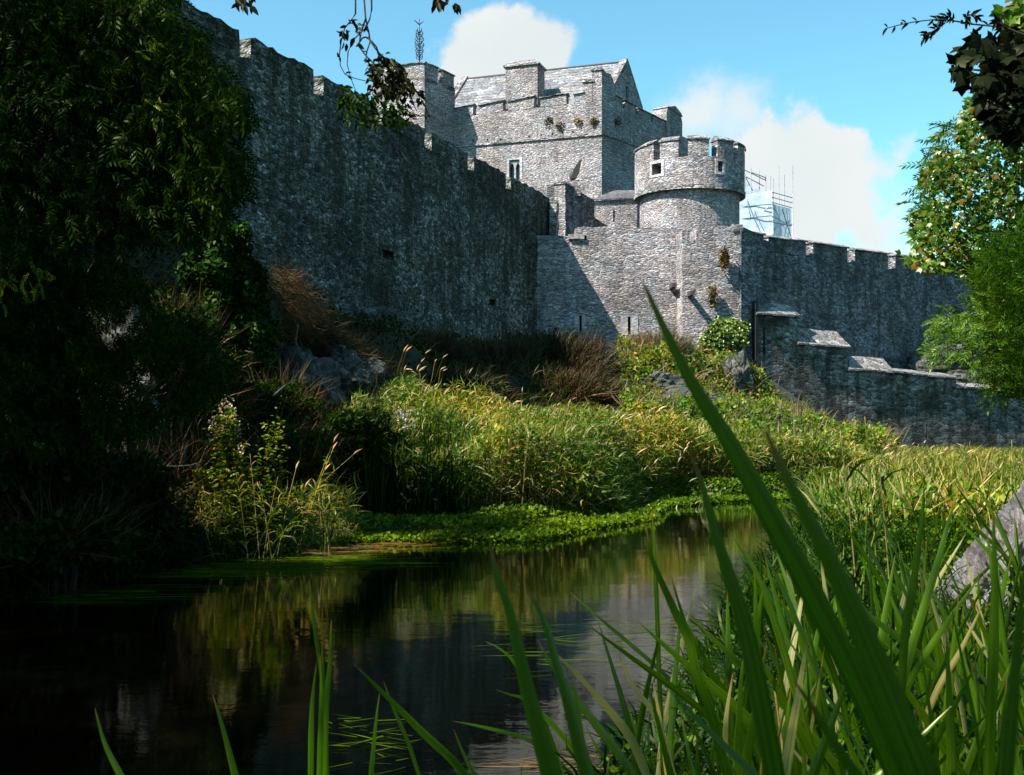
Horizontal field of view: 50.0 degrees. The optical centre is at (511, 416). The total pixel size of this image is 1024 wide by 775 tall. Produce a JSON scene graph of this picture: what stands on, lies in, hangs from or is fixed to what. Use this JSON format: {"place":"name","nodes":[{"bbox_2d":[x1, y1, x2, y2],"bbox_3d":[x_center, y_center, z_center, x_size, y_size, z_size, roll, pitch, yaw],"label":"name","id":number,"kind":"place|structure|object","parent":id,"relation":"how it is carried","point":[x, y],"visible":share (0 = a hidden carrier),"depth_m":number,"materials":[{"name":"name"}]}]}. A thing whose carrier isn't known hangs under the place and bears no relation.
{"place":"outdoors","nodes":[
{"label":"outdoors","id":0,"kind":"place"},
{"bbox_2d":[0,499,810,774],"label":"water","id":1,"kind":"structure","parent":0,"point":[148,679],"depth_m":8.42,"materials":[{"name":"black liquid"}]},
{"bbox_2d":[197,462,293,554],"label":"leafy plant","id":2,"kind":"object","parent":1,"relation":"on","point":[225,499],"visible":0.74,"depth_m":14.16,"materials":[{"name":"green plant"}]},
{"bbox_2d":[246,407,289,547],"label":"leafy plant","id":3,"kind":"object","parent":1,"relation":"on","point":[269,448],"visible":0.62,"depth_m":14.54,"materials":[{"name":"green plant"}]},
{"bbox_2d":[223,457,321,559],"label":"reed grass","id":4,"kind":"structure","parent":1,"relation":"on","point":[268,525],"depth_m":13.87,"materials":[{"name":"green plant"}]},
{"bbox_2d":[121,554,425,578],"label":"floating reeds","id":5,"kind":"object","parent":1,"relation":"on","point":[308,564],"visible":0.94,"depth_m":13.12,"materials":[{"name":"green plant"}]},
{"bbox_2d":[274,433,360,556],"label":"reed grass","id":6,"kind":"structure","parent":1,"relation":"on","point":[306,505],"depth_m":14.32,"materials":[{"name":"plant"}]},
{"bbox_2d":[315,483,349,553],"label":"reed grass","id":7,"kind":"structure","parent":1,"relation":"on","point":[326,533],"depth_m":14.46,"materials":[{"name":"green plant"}]},
{"bbox_2d":[259,540,456,555],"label":"floating reeds","id":8,"kind":"object","parent":1,"relation":"on","point":[357,544],"visible":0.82,"depth_m":14.81,"materials":[{"name":"green plant"}]},
{"bbox_2d":[329,714,420,774],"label":"floating reeds","id":9,"kind":"object","parent":1,"relation":"on","point":[359,741],"visible":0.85,"depth_m":6.00,"materials":[{"name":"green plant"}]},
{"bbox_2d":[284,463,866,545],"bbox_3d":[1.827,1.470,20.232,4.444,0.805,14.220,0,0,45],"label":"watercress","id":10,"kind":"object","parent":1,"relation":"on","point":[496,518],"visible":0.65,"depth_m":17.68,"materials":[{"name":"green plant"}]},
{"bbox_2d":[469,604,704,673],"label":"floating reeds","id":11,"kind":"object","parent":1,"relation":"on","point":[595,637],"visible":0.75,"depth_m":8.81,"materials":[{"name":"green plant"}]},
{"bbox_2d":[0,246,1023,774],"bbox_3d":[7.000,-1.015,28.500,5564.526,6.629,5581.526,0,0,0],"label":"ground","id":12,"kind":"structure","parent":0,"point":[388,350],"depth_m":24.41,"materials":[{"name":"soil"}]},
{"bbox_2d":[0,259,110,473],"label":"shrub","id":13,"kind":"object","parent":12,"relation":"on","point":[10,293],"visible":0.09,"depth_m":11.50,"materials":[{"name":"green plant"}]},
{"bbox_2d":[0,369,135,532],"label":"shrub","id":14,"kind":"object","parent":12,"relation":"on","point":[69,474],"visible":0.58,"depth_m":11.15,"materials":[{"name":"green plant"}]},
{"bbox_2d":[0,457,172,594],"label":"shrub","id":15,"kind":"object","parent":12,"relation":"on","point":[57,542],"visible":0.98,"depth_m":10.82,"materials":[{"name":"green plant"}]},
{"bbox_2d":[46,300,164,462],"bbox_3d":[-5.292,-0.047,14.524,1.451,3.085,1.525,0,0,0],"label":"rock outcrop","id":16,"kind":"object","parent":12,"relation":"on","point":[144,381],"visible":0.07,"depth_m":14.12,"materials":[{"name":"stone"}]},
{"bbox_2d":[95,709,123,774],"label":"iris plant","id":17,"kind":"object","parent":12,"relation":"on","point":[115,765],"visible":1,"depth_m":3.10,"materials":[{"name":"green plant"}]},
{"bbox_2d":[48,433,216,531],"bbox_3d":[-4.693,0.682,12.728,2.667,1.755,2.860,0,0,0],"label":"shrub","id":18,"kind":"object","parent":12,"relation":"on","point":[147,482],"visible":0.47,"depth_m":12.46,"materials":[{"name":"green plant"}]},
{"bbox_2d":[0,0,265,468],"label":"ash tree","id":19,"kind":"object","parent":12,"relation":"on","point":[147,63],"visible":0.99,"depth_m":8.52,"materials":[{"name":"green plant"}]},
{"bbox_2d":[0,508,281,605],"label":"overhanging grass","id":20,"kind":"structure","parent":12,"relation":"on","point":[157,559],"depth_m":12.58,"materials":[{"name":"green plant"}]},
{"bbox_2d":[117,273,257,373],"bbox_3d":[-5.436,-0.949,17.446,2.812,2.816,2.877,0,0,-40],"label":"shrub","id":21,"kind":"object","parent":12,"relation":"on","point":[186,317],"visible":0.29,"depth_m":17.24,"materials":[{"name":"green plant"}]},
{"bbox_2d":[130,403,273,513],"bbox_3d":[-4.328,0.625,14.579,2.442,2.258,2.370,0,0,-41],"label":"shrub","id":22,"kind":"object","parent":12,"relation":"on","point":[186,450],"visible":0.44,"depth_m":14.51,"materials":[{"name":"green plant"}]},
{"bbox_2d":[155,330,277,505],"bbox_3d":[-4.465,0.030,15.402,2.390,2.637,2.778,0,0,0],"label":"shrub","id":23,"kind":"object","parent":12,"relation":"on","point":[241,396],"visible":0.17,"depth_m":15.31,"materials":[{"name":"green plant"}]},
{"bbox_2d":[189,396,251,524],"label":"flowering plant","id":24,"kind":"object","parent":12,"relation":"on","point":[234,465],"visible":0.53,"depth_m":14.42,"materials":[{"name":"green plant"}]},
{"bbox_2d":[212,694,238,774],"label":"iris plant","id":25,"kind":"object","parent":12,"relation":"on","point":[232,763],"visible":1,"depth_m":3.30,"materials":[{"name":"green plant"}]},
{"bbox_2d":[173,219,281,381],"bbox_3d":[-5.680,-1.727,22.041,1.993,4.474,2.231,0,0,0],"label":"ivy mound","id":26,"kind":"object","parent":12,"relation":"on","point":[233,271],"visible":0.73,"depth_m":21.44,"materials":[{"name":"green plant"}]},
{"bbox_2d":[183,440,369,559],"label":"bank grass","id":27,"kind":"structure","parent":12,"relation":"on","point":[313,533],"depth_m":15.08,"materials":[{"name":"green plant"}]},
{"bbox_2d":[5,0,549,347],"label":"curtain wall","id":28,"kind":"structure","parent":12,"relation":"on","point":[416,223],"depth_m":35.31,"materials":[{"name":"stone"}]},
{"bbox_2d":[237,351,347,434],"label":"shrub","id":29,"kind":"object","parent":12,"relation":"on","point":[287,398],"visible":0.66,"depth_m":18.58,"materials":[{"name":"green plant"}]},
{"bbox_2d":[236,401,362,508],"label":"shrub","id":30,"kind":"object","parent":12,"relation":"on","point":[310,449],"visible":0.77,"depth_m":16.07,"materials":[{"name":"green plant"}]},
{"bbox_2d":[0,227,601,571],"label":"dry bushes","id":31,"kind":"object","parent":12,"relation":"on","point":[245,433],"visible":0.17,"depth_m":24.33,"materials":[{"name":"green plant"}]},
{"bbox_2d":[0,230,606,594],"bbox_3d":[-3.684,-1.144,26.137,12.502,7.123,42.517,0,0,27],"label":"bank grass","id":32,"kind":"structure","parent":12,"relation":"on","point":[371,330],"depth_m":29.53,"materials":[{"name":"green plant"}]},
{"bbox_2d":[267,244,344,346],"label":"hanging dry grass","id":33,"kind":"structure","parent":12,"relation":"on","point":[287,302],"depth_m":23.62,"materials":[{"name":"brown plant"}]},
{"bbox_2d":[268,342,347,411],"bbox_3d":[-4.674,-0.484,23.466,2.376,2.166,1.909,0,0,0],"label":"rock outcrop","id":34,"kind":"object","parent":12,"relation":"on","point":[328,371],"visible":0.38,"depth_m":22.98,"materials":[{"name":"stone"}]},
{"bbox_2d":[308,579,331,774],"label":"iris plant","id":35,"kind":"object","parent":12,"relation":"on","point":[322,742],"visible":1,"depth_m":3.50,"materials":[{"name":"green plant"}]},
{"bbox_2d":[319,342,388,405],"bbox_3d":[-3.757,-0.570,24.974,2.204,2.254,1.868,0,0,0],"label":"rock outcrop","id":36,"kind":"object","parent":12,"relation":"on","point":[357,371],"visible":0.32,"depth_m":24.56,"materials":[{"name":"stone"}]},
{"bbox_2d":[294,377,422,505],"bbox_3d":[-2.734,0.478,18.691,2.257,2.403,2.715,0,0,22],"label":"shrub","id":37,"kind":"object","parent":12,"relation":"on","point":[371,421],"visible":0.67,"depth_m":18.08,"materials":[{"name":"green plant"}]},
{"bbox_2d":[279,293,437,402],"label":"hanging dry grass","id":38,"kind":"structure","parent":12,"relation":"on","point":[318,348],"depth_m":24.88,"materials":[{"name":"brown plant"}]},
{"bbox_2d":[368,693,379,774],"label":"iris plant","id":39,"kind":"object","parent":12,"relation":"on","point":[372,761],"visible":1,"depth_m":3.40,"materials":[{"name":"green plant"}]},
{"bbox_2d":[340,305,416,340],"bbox_3d":[-4.070,-2.397,31.916,2.590,1.727,1.588,0,0,0],"label":"rock outcrop","id":40,"kind":"object","parent":12,"relation":"on","point":[377,311],"visible":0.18,"depth_m":31.75,"materials":[{"name":"stone"}]},
{"bbox_2d":[334,384,485,515],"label":"reed stems","id":41,"kind":"object","parent":12,"relation":"on","point":[372,498],"visible":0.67,"depth_m":17.81,"materials":[{"name":"green plant"}]},
{"bbox_2d":[354,664,468,774],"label":"iris plant","id":42,"kind":"object","parent":12,"relation":"on","point":[438,747],"visible":1,"depth_m":3.00,"materials":[{"name":"green plant"}]},
{"bbox_2d":[372,61,454,143],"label":"square tower","id":43,"kind":"structure","parent":12,"relation":"on","point":[434,83],"depth_m":61.45,"materials":[{"name":"stone"}]},
{"bbox_2d":[407,322,483,371],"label":"thicket","id":44,"kind":"object","parent":12,"relation":"on","point":[454,350],"visible":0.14,"depth_m":32.87,"materials":[{"name":"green plant"}]},
{"bbox_2d":[419,358,520,406],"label":"thicket","id":45,"kind":"object","parent":12,"relation":"on","point":[468,379],"visible":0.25,"depth_m":30.43,"materials":[{"name":"green plant"}]},
{"bbox_2d":[467,331,554,374],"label":"thicket","id":46,"kind":"object","parent":12,"relation":"on","point":[504,349],"visible":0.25,"depth_m":38.27,"materials":[{"name":"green plant"}]},
{"bbox_2d":[454,641,573,774],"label":"iris plant","id":47,"kind":"object","parent":12,"relation":"on","point":[556,728],"visible":0.71,"depth_m":4.00,"materials":[{"name":"green plant"}]},
{"bbox_2d":[489,537,594,774],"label":"iris plant","id":48,"kind":"object","parent":12,"relation":"on","point":[546,758],"visible":1,"depth_m":1.10,"materials":[{"name":"green plant"}]},
{"bbox_2d":[501,324,636,385],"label":"thicket","id":49,"kind":"object","parent":12,"relation":"on","point":[574,350],"visible":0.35,"depth_m":40.13,"materials":[{"name":"brown plant"}]},
{"bbox_2d":[454,58,687,227],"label":"keep","id":50,"kind":"structure","parent":12,"relation":"on","point":[498,118],"depth_m":61.80,"materials":[{"name":"stone"}]},
{"bbox_2d":[507,157,521,179],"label":"window","id":51,"kind":"structure","parent":50,"relation":"in","point":[516,165],"depth_m":61.74,"materials":[{"name":"stone"}]},
{"bbox_2d":[504,358,645,409],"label":"thicket","id":52,"kind":"object","parent":12,"relation":"on","point":[593,388],"visible":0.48,"depth_m":36.23,"materials":[{"name":"brown plant"}]},
{"bbox_2d":[547,181,606,235],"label":"wall turret","id":53,"kind":"object","parent":12,"relation":"on","point":[574,212],"depth_m":52.00,"materials":[{"name":"grey stone"}]},
{"bbox_2d":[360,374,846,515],"bbox_3d":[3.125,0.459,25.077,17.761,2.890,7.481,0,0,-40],"label":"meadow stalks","id":54,"kind":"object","parent":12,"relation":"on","point":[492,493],"visible":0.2,"depth_m":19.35,"materials":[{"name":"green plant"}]},
{"bbox_2d":[536,226,683,354],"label":"curtain wall","id":55,"kind":"structure","parent":12,"relation":"on","point":[589,277],"depth_m":48.55,"materials":[{"name":"grey stone"}]},
{"bbox_2d":[549,200,558,235],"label":"stone pier","id":56,"kind":"structure","parent":55,"relation":"attached to","point":[553,217],"depth_m":49.59,"materials":[{"name":"grey stone"}]},
{"bbox_2d":[342,369,883,515],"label":"meadow grass","id":57,"kind":"structure","parent":12,"relation":"on","point":[502,436],"depth_m":21.35,"materials":[{"name":"green plant"}]},
{"bbox_2d":[593,190,636,227],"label":"outbuilding","id":58,"kind":"structure","parent":12,"relation":"on","point":[612,210],"depth_m":55.95,"materials":[{"name":"stone"}]},
{"bbox_2d":[598,516,694,774],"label":"iris plant","id":59,"kind":"object","parent":12,"relation":"on","point":[669,714],"visible":0.73,"depth_m":3.40,"materials":[{"name":"green plant"}]},
{"bbox_2d":[622,371,686,393],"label":"rock outcrop","id":60,"kind":"object","parent":12,"relation":"on","point":[668,381],"visible":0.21,"depth_m":40.01,"materials":[{"name":"stone"}]},
{"bbox_2d":[609,327,703,368],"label":"heather bush","id":61,"kind":"object","parent":12,"relation":"on","point":[684,344],"visible":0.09,"depth_m":43.40,"materials":[{"name":"green plant"}]},
{"bbox_2d":[633,135,745,231],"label":"round tower","id":62,"kind":"structure","parent":12,"relation":"on","point":[698,186],"depth_m":51.78,"materials":[{"name":"stone"}]},
{"bbox_2d":[391,353,991,507],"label":"seed stalks","id":63,"kind":"object","parent":12,"relation":"on","point":[612,428],"visible":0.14,"depth_m":24.61,"materials":[{"name":"beige plant"}]},
{"bbox_2d":[392,345,1007,507],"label":"seed heads","id":64,"kind":"object","parent":63,"relation":"attached to","point":[447,390],"visible":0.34,"depth_m":24.59,"materials":[{"name":"beige plant"}]},
{"bbox_2d":[570,572,823,774],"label":"iris plant","id":65,"kind":"object","parent":12,"relation":"on","point":[680,692],"visible":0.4,"depth_m":3.37,"materials":[{"name":"green plant"}]},
{"bbox_2d":[676,224,754,362],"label":"wall turret","id":66,"kind":"object","parent":12,"relation":"on","point":[698,271],"depth_m":47.25,"materials":[{"name":"grey stone"}]},
{"bbox_2d":[697,315,750,359],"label":"ivy","id":67,"kind":"object","parent":12,"relation":"on","point":[728,334],"visible":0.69,"depth_m":46.07,"materials":[{"name":"green plant"}]},
{"bbox_2d":[626,646,824,774],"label":"iris plant","id":68,"kind":"object","parent":12,"relation":"on","point":[737,746],"visible":0.72,"depth_m":2.60,"materials":[{"name":"green plant"}]},
{"bbox_2d":[721,350,753,392],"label":"rock outcrop","id":69,"kind":"object","parent":12,"relation":"on","point":[743,377],"visible":0.62,"depth_m":43.79,"materials":[{"name":"stone"}]},
{"bbox_2d":[537,639,951,774],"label":"iris plant","id":70,"kind":"object","parent":12,"relation":"on","point":[609,741],"visible":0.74,"depth_m":2.47,"materials":[{"name":"green plant"}]},
{"bbox_2d":[646,526,845,774],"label":"iris plant","id":71,"kind":"object","parent":12,"relation":"on","point":[714,724],"visible":0.93,"depth_m":2.20,"materials":[{"name":"green plant"}]},
{"bbox_2d":[616,334,904,459],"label":"brambles","id":72,"kind":"object","parent":12,"relation":"on","point":[637,405],"visible":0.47,"depth_m":36.44,"materials":[{"name":"green plant"}]},
{"bbox_2d":[601,331,924,460],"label":"dead stems","id":73,"kind":"object","parent":12,"relation":"on","point":[732,394],"visible":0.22,"depth_m":36.98,"materials":[{"name":"brown plant"}]},
{"bbox_2d":[518,484,1023,774],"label":"bank reeds","id":74,"kind":"object","parent":12,"relation":"on","point":[680,760],"visible":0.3,"depth_m":6.07,"materials":[{"name":"green plant"}]},
{"bbox_2d":[642,281,901,774],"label":"iris plant","id":75,"kind":"object","parent":12,"relation":"on","point":[810,591],"visible":0.98,"depth_m":0.95,"materials":[{"name":"green plant"}]},
{"bbox_2d":[731,534,843,708],"bbox_3d":[1.267,0.994,4.991,0.582,0.941,0.441,0,0,-8],"label":"iris plant","id":76,"kind":"object","parent":12,"relation":"on","point":[768,620],"visible":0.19,"depth_m":4.94,"materials":[{"name":"green plant"}]},
{"bbox_2d":[599,505,1023,774],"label":"bank weeds","id":77,"kind":"object","parent":12,"relation":"on","point":[613,768],"visible":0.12,"depth_m":6.61,"materials":[{"name":"green plant"}]},
{"bbox_2d":[636,497,988,774],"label":"iris plant","id":78,"kind":"object","parent":12,"relation":"on","point":[935,688],"visible":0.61,"depth_m":3.00,"materials":[{"name":"green plant"}]},
{"bbox_2d":[713,539,949,774],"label":"iris plant","id":79,"kind":"object","parent":12,"relation":"on","point":[851,714],"visible":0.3,"depth_m":3.86,"materials":[{"name":"green plant"}]},
{"bbox_2d":[667,485,998,774],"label":"iris plant","id":80,"kind":"object","parent":12,"relation":"on","point":[990,716],"visible":0.88,"depth_m":2.00,"materials":[{"name":"green plant"}]},
{"bbox_2d":[764,429,940,774],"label":"iris plant","id":81,"kind":"object","parent":12,"relation":"on","point":[910,747],"visible":1,"depth_m":0.62,"materials":[{"name":"green plant"}]},
{"bbox_2d":[727,542,1002,774],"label":"iris plant","id":82,"kind":"object","parent":12,"relation":"on","point":[804,737],"visible":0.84,"depth_m":2.60,"materials":[{"name":"green plant"}]},
{"bbox_2d":[753,231,982,368],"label":"curtain wall","id":83,"kind":"structure","parent":12,"relation":"on","point":[862,302],"depth_m":55.60,"materials":[{"name":"stone"}]},
{"bbox_2d":[824,417,925,601],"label":"reed grass","id":84,"kind":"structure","parent":12,"relation":"on","point":[874,526],"depth_m":6.53,"materials":[{"name":"green plant"}]},
{"bbox_2d":[752,301,1023,448],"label":"stepped wall","id":85,"kind":"structure","parent":12,"relation":"on","point":[931,408],"depth_m":50.64,"materials":[{"name":"stone"}]},
{"bbox_2d":[755,399,1023,487],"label":"grass","id":86,"kind":"structure","parent":12,"relation":"on","point":[1000,459],"depth_m":25.00,"materials":[{"name":"green plant"}]},
{"bbox_2d":[775,595,1023,774],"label":"iris plant","id":87,"kind":"object","parent":12,"relation":"on","point":[948,766],"visible":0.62,"depth_m":2.55,"materials":[{"name":"green plant"}]},
{"bbox_2d":[776,450,1023,536],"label":"marginal reeds","id":88,"kind":"object","parent":12,"relation":"on","point":[900,490],"visible":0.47,"depth_m":11.97,"materials":[{"name":"green plant"}]},
{"bbox_2d":[803,539,1010,762],"bbox_3d":[1.517,0.943,4.225,0.768,0.970,0.443,0,0,-22],"label":"iris plant","id":89,"kind":"object","parent":12,"relation":"on","point":[938,649],"visible":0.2,"depth_m":4.24,"materials":[{"name":"green plant"}]},
{"bbox_2d":[792,461,1023,536],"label":"marginal weeds","id":90,"kind":"object","parent":12,"relation":"on","point":[997,493],"visible":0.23,"depth_m":11.40,"materials":[{"name":"green plant"}]},
{"bbox_2d":[834,493,1010,680],"bbox_3d":[1.972,0.848,5.419,0.965,0.960,0.328,0,0,-9],"label":"iris plant","id":91,"kind":"object","parent":12,"relation":"on","point":[905,579],"visible":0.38,"depth_m":5.34,"materials":[{"name":"green plant"}]},
{"bbox_2d":[867,531,1023,769],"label":"iris plant","id":92,"kind":"object","parent":12,"relation":"on","point":[1003,646],"visible":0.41,"depth_m":3.61,"materials":[{"name":"green plant"}]},
{"bbox_2d":[894,601,1006,774],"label":"iris plant","id":93,"kind":"object","parent":12,"relation":"on","point":[913,700],"visible":0.38,"depth_m":2.60,"materials":[{"name":"green plant"}]},
{"bbox_2d":[907,343,993,384],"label":"rock outcrop","id":94,"kind":"object","parent":12,"relation":"on","point":[916,362],"visible":0.12,"depth_m":57.09,"materials":[{"name":"stone"}]},
{"bbox_2d":[883,8,1023,46],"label":"willow twig","id":95,"kind":"object","parent":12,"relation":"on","point":[998,24],"visible":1,"depth_m":5.20,"materials":[{"name":"green plant"}]},
{"bbox_2d":[895,92,1023,415],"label":"maple tree","id":96,"kind":"object","parent":12,"relation":"on","point":[932,214],"visible":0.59,"depth_m":13.95,"materials":[{"name":"green plant"}]},
{"bbox_2d":[931,440,1015,539],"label":"reed grass","id":97,"kind":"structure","parent":12,"relation":"on","point":[1005,500],"depth_m":6.84,"materials":[{"name":"green plant"}]},
{"bbox_2d":[925,595,1023,774],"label":"iris plant","id":98,"kind":"object","parent":12,"relation":"on","point":[1001,672],"visible":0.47,"depth_m":2.93,"materials":[{"name":"green plant"}]},
{"bbox_2d":[928,480,1023,637],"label":"rock","id":99,"kind":"object","parent":12,"relation":"on","point":[976,555],"visible":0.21,"depth_m":6.11,"materials":[{"name":"stone"}]},
{"bbox_2d":[945,0,1023,152],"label":"maple branch","id":100,"kind":"object","parent":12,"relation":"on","point":[998,79],"visible":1,"depth_m":5.79,"materials":[{"name":"green plant"}]},
{"bbox_2d":[953,476,1023,642],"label":"iris plant","id":101,"kind":"object","parent":12,"relation":"on","point":[1014,563],"visible":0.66,"depth_m":5.77,"materials":[{"name":"green plant"}]},
{"bbox_2d":[956,208,1023,396],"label":"evergreen tree","id":102,"kind":"object","parent":12,"relation":"on","point":[989,289],"visible":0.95,"depth_m":12.77,"materials":[{"name":"green plant"}]},
{"bbox_2d":[999,571,1023,774],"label":"iris plant","id":103,"kind":"object","parent":12,"relation":"on","point":[1008,745],"visible":1,"depth_m":0.75,"materials":[{"name":"green plant"}]},
{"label":"beech tree","id":104,"kind":"object","parent":12,"relation":"on","visible":0},
{"bbox_2d":[335,0,430,135],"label":"branch","id":105,"kind":"object","parent":104,"relation":"hanging from","point":[396,87],"visible":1,"depth_m":5.45,"materials":[{"name":"green plant"}]},
{"bbox_2d":[187,0,1023,260],"label":"sky","id":106,"kind":"structure","parent":0,"point":[818,88],"materials":[{"name":"blue"}]},
{"bbox_2d":[740,165,792,236],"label":"scaffolding","id":107,"kind":"object","parent":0,"point":[756,210],"visible":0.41,"depth_m":75.47,"materials":[{"name":"white plastic"}]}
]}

